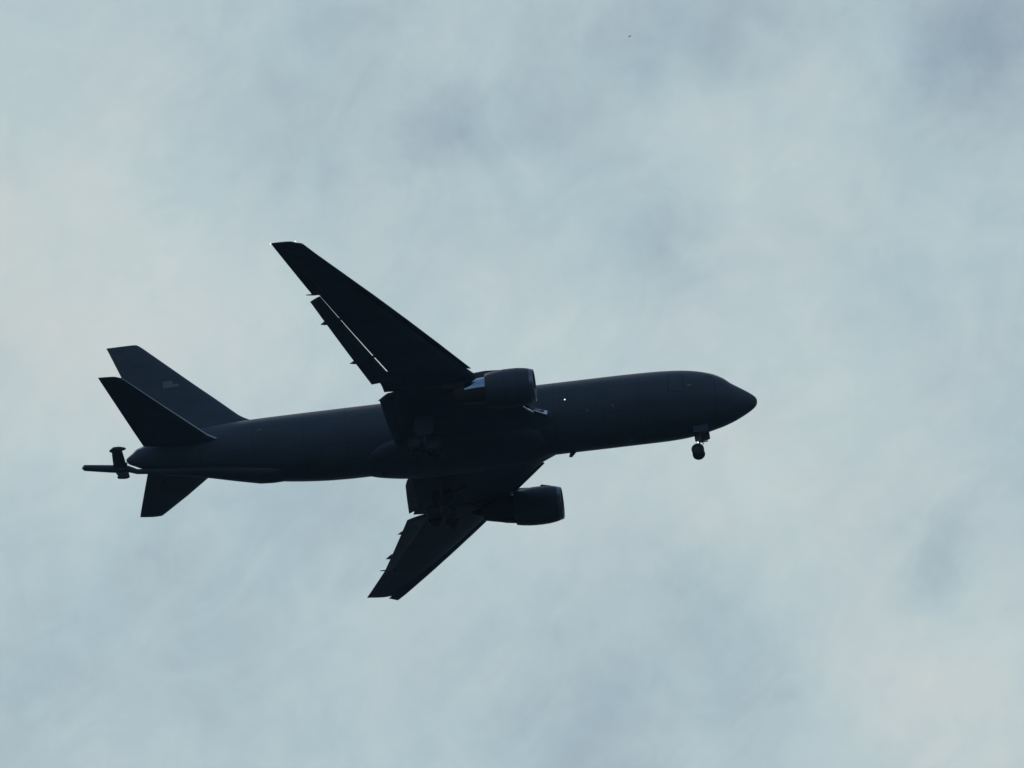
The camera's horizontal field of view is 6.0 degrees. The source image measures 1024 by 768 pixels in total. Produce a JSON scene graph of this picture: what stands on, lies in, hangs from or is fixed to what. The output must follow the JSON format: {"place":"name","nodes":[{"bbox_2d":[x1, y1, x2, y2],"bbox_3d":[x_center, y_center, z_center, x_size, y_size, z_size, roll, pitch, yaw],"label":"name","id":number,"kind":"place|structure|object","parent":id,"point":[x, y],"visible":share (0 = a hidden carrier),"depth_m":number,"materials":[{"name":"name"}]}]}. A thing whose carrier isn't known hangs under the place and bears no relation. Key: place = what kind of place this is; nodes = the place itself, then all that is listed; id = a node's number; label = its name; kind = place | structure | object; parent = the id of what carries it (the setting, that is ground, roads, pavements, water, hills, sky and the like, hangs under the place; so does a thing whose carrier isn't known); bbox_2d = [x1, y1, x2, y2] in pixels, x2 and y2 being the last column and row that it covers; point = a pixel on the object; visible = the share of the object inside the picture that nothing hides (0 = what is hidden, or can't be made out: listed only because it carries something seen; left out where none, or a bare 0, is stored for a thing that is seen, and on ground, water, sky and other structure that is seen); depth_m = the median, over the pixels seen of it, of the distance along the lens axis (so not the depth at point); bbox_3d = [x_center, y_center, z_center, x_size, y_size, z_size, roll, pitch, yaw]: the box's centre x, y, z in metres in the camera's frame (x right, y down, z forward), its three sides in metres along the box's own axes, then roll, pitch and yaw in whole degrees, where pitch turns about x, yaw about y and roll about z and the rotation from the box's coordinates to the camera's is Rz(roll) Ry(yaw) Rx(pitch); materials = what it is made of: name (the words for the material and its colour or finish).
{"place":"outdoors","nodes":[
{"label":"outdoors","id":0,"kind":"place"},
{"bbox_2d":[82,241,756,599],"bbox_3d":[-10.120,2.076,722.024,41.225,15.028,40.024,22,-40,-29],"label":"tanker aircraft","id":1,"kind":"object","parent":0,"point":[457,443],"visible":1,"depth_m":717.86,"materials":[{"name":"grey paint"}]},
{"bbox_2d":[0,0,1023,767],"label":"sky","id":2,"kind":"structure","parent":0,"point":[814,208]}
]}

